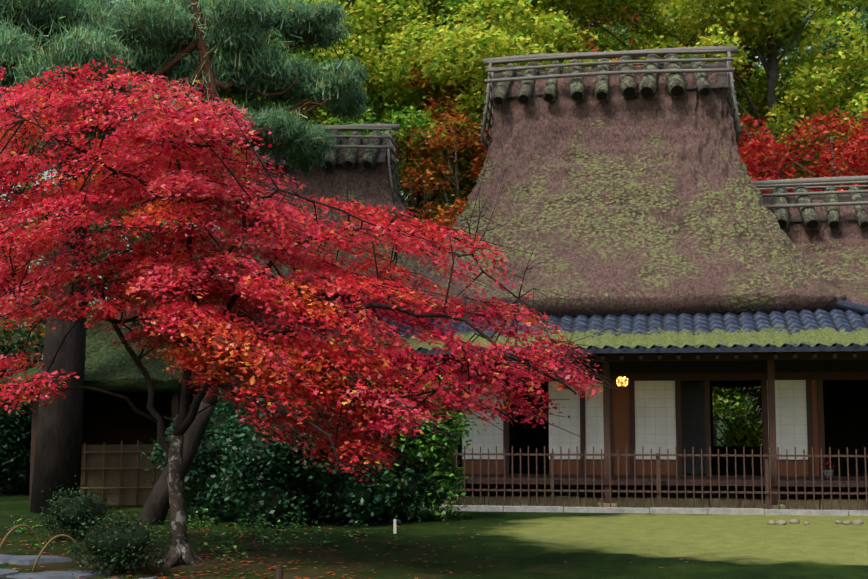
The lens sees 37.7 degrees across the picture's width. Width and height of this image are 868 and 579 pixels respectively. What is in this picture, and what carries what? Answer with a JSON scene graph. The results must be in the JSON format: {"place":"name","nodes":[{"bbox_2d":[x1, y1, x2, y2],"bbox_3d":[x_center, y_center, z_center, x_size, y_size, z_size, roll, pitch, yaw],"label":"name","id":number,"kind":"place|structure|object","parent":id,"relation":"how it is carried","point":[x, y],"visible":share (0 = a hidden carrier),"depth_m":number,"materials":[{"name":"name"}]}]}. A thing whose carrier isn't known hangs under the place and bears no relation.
{"place":"outdoors","nodes":[
{"label":"outdoors","id":0,"kind":"place"},
{"bbox_2d":[0,0,857,420],"label":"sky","id":1,"kind":"structure","parent":0,"point":[46,172],"materials":[{"name":"white"}]},
{"bbox_2d":[0,421,867,578],"bbox_3d":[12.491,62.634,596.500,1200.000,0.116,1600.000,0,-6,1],"label":"ground","id":2,"kind":"structure","parent":0,"point":[648,545],"depth_m":15.85,"materials":[{"name":"green plant"}]},
{"bbox_2d":[0,320,40,495],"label":"dark shrub","id":3,"kind":"object","parent":2,"relation":"on","point":[15,439],"visible":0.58,"depth_m":26.85,"materials":[{"name":"green plant"}]},
{"bbox_2d":[0,524,88,571],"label":"bamboo hoops","id":4,"kind":"object","parent":2,"relation":"on","point":[38,539],"visible":0.83,"depth_m":13.82,"materials":[{"name":"brown wood"}]},
{"bbox_2d":[0,220,105,484],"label":"background tree","id":5,"kind":"object","parent":2,"relation":"on","point":[28,323],"visible":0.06,"depth_m":29.92,"materials":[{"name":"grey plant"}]},
{"bbox_2d":[30,0,101,512],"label":"cedar tree","id":6,"kind":"object","parent":2,"relation":"on","point":[58,453],"visible":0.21,"depth_m":21.93,"materials":[{"name":"brown plant"}]},
{"bbox_2d":[25,475,126,541],"bbox_3d":[-4.748,3.080,16.995,1.366,1.210,1.328,-4,-7,34],"label":"clipped shrub","id":7,"kind":"object","parent":2,"relation":"on","point":[67,513],"visible":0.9,"depth_m":16.82,"materials":[{"name":"green plant"}]},
{"bbox_2d":[0,554,156,578],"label":"stepping stones","id":8,"kind":"object","parent":2,"relation":"on","point":[19,560],"visible":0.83,"depth_m":13.16,"materials":[{"name":"grey stone"}]},
{"bbox_2d":[0,0,177,366],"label":"tree","id":9,"kind":"object","parent":2,"relation":"on","point":[39,359],"depth_m":36.57,"materials":[{"name":"red plant"}]},
{"bbox_2d":[0,301,225,507],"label":"garden hut","id":10,"kind":"object","parent":2,"relation":"on","point":[116,431],"visible":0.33,"depth_m":23.72,"materials":[{"name":"green wood"}]},
{"bbox_2d":[58,487,176,576],"bbox_3d":[-3.276,2.709,13.346,1.344,1.280,1.328,0,-6,1],"label":"clipped shrub","id":11,"kind":"object","parent":2,"relation":"on","point":[119,544],"visible":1,"depth_m":13.14,"materials":[{"name":"green plant"}]},
{"bbox_2d":[0,164,245,374],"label":"tree","id":12,"kind":"object","parent":2,"relation":"on","point":[24,332],"visible":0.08,"depth_m":28.30,"materials":[{"name":"green plant"}]},
{"bbox_2d":[25,0,259,330],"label":"tree","id":13,"kind":"object","parent":2,"relation":"on","point":[216,208],"depth_m":45.71,"materials":[{"name":"red plant"}]},
{"bbox_2d":[0,0,373,524],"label":"pine tree","id":14,"kind":"object","parent":2,"relation":"on","point":[219,47],"visible":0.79,"depth_m":20.46,"materials":[{"name":"green plant"}]},
{"bbox_2d":[10,505,371,559],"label":"plants","id":15,"kind":"object","parent":2,"relation":"on","point":[243,535],"visible":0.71,"depth_m":16.90,"materials":[{"name":"green plant"}]},
{"bbox_2d":[39,0,370,258],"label":"tree","id":16,"kind":"object","parent":2,"relation":"on","point":[162,189],"depth_m":60.51,"materials":[{"name":"red plant"}]},
{"bbox_2d":[276,564,282,578],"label":"garden stake","id":17,"kind":"object","parent":2,"relation":"on","point":[279,571],"visible":1,"depth_m":12.15,"materials":[{"name":"brown wood"}]},
{"bbox_2d":[150,124,435,419],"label":"house","id":18,"kind":"structure","parent":2,"relation":"on","point":[371,157],"depth_m":29.57,"materials":[{"name":"brown plant"}]},
{"bbox_2d":[139,366,466,531],"bbox_3d":[-2.086,2.561,20.377,5.267,3.065,4.569,0,-6,1],"label":"camellia shrub","id":19,"kind":"object","parent":2,"relation":"on","point":[238,467],"visible":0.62,"depth_m":19.15,"materials":[{"name":"green plant"}]},
{"bbox_2d":[0,56,622,568],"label":"maple tree","id":20,"kind":"object","parent":2,"relation":"on","point":[164,270],"visible":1,"depth_m":13.70,"materials":[{"name":"red plant"}]},
{"bbox_2d":[155,0,483,206],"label":"broad tree","id":21,"kind":"object","parent":2,"relation":"on","point":[317,113],"depth_m":43.15,"materials":[{"name":"green plant"}]},
{"bbox_2d":[241,32,465,222],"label":"tree","id":22,"kind":"object","parent":2,"relation":"on","point":[404,195],"visible":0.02,"depth_m":67.92,"materials":[{"name":"orange plant"}]},
{"bbox_2d":[4,518,763,578],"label":"fallen leaves","id":23,"kind":"object","parent":2,"relation":"on","point":[270,567],"visible":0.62,"depth_m":14.20,"materials":[{"name":"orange plant"}]},
{"bbox_2d":[291,361,485,524],"bbox_3d":[-0.738,2.541,20.148,3.177,2.853,2.085,3,-7,-28],"label":"shrub","id":24,"kind":"object","parent":2,"relation":"on","point":[439,492],"visible":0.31,"depth_m":19.95,"materials":[{"name":"green plant"}]},
{"bbox_2d":[393,519,395,533],"bbox_3d":[-0.545,3.346,17.730,0.040,0.280,0.016,0,-6,1],"label":"marker post","id":25,"kind":"object","parent":2,"relation":"on","point":[394,526],"visible":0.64,"depth_m":17.73,"materials":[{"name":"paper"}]},
{"bbox_2d":[241,0,624,235],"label":"broad tree","id":26,"kind":"object","parent":2,"relation":"on","point":[512,10],"visible":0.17,"depth_m":38.28,"materials":[{"name":"green plant"}]},
{"bbox_2d":[392,88,489,241],"bbox_3d":[0.988,-0.294,36.281,6.029,11.353,5.026,-2,-6,21],"label":"orange maple tree","id":27,"kind":"object","parent":2,"relation":"on","point":[459,204],"visible":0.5,"depth_m":36.41,"materials":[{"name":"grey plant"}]},
{"bbox_2d":[340,0,668,234],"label":"broad tree","id":28,"kind":"object","parent":2,"relation":"on","point":[454,67],"visible":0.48,"depth_m":37.48,"materials":[{"name":"green plant"}]},
{"bbox_2d":[396,0,718,198],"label":"tree","id":29,"kind":"object","parent":2,"relation":"on","point":[627,30],"depth_m":61.29,"materials":[{"name":"orange plant"}]},
{"bbox_2d":[250,46,867,515],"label":"house","id":30,"kind":"structure","parent":2,"relation":"on","point":[688,268],"depth_m":23.96,"materials":[{"name":"plant"}]},
{"bbox_2d":[616,371,627,386],"bbox_3d":[3.397,1.470,22.953,0.200,0.584,0.200,-4,-7,32],"label":"lantern","id":31,"kind":"object","parent":30,"relation":"attached to","point":[622,380],"visible":0.96,"depth_m":22.87,"materials":[{"name":"yellow"}]},
{"bbox_2d":[752,175,867,310],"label":"house wing","id":32,"kind":"structure","parent":30,"relation":"attached to","point":[825,230],"depth_m":27.32,"materials":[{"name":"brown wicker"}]},
{"bbox_2d":[820,458,834,479],"bbox_3d":[6.963,3.162,22.499,0.344,0.417,0.265,3,-7,-29],"label":"flower pot","id":33,"kind":"object","parent":30,"relation":"on","point":[826,474],"visible":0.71,"depth_m":22.45,"materials":[{"name":"grey ceramic"}]},
{"bbox_2d":[540,0,845,134],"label":"cypress tree","id":34,"kind":"object","parent":2,"relation":"on","point":[750,82],"visible":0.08,"depth_m":43.70,"materials":[{"name":"green plant"}]},
{"bbox_2d":[608,1,853,445],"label":"tree","id":35,"kind":"object","parent":2,"relation":"on","point":[714,425],"depth_m":61.03,"materials":[{"name":"green plant"}]},
{"bbox_2d":[712,387,762,445],"bbox_3d":[9.435,2.156,38.005,7.517,7.010,7.993,0,-6,1],"label":"tree","id":36,"kind":"object","parent":2,"relation":"on","point":[743,433],"visible":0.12,"depth_m":36.72,"materials":[{"name":"green plant"}]},
{"bbox_2d":[613,0,867,193],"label":"maple tree","id":37,"kind":"object","parent":2,"relation":"on","point":[774,26],"visible":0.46,"depth_m":39.52,"materials":[{"name":"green plant"}]},
{"bbox_2d":[737,102,867,193],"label":"red maple tree","id":38,"kind":"object","parent":2,"relation":"on","point":[756,154],"visible":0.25,"depth_m":36.05,"materials":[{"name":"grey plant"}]},
{"bbox_2d":[750,7,867,188],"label":"tree","id":39,"kind":"object","parent":2,"relation":"on","point":[842,102],"visible":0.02,"depth_m":46.88,"materials":[{"name":"red plant"}]},
{"bbox_2d":[757,0,867,174],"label":"broad tree","id":40,"kind":"object","parent":2,"relation":"on","point":[838,39],"visible":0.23,"depth_m":48.62,"materials":[{"name":"green plant"}]},
{"bbox_2d":[767,518,863,524],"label":"stones","id":41,"kind":"object","parent":2,"relation":"on","point":[797,521],"visible":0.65,"depth_m":19.23,"materials":[{"name":"grey stone"}]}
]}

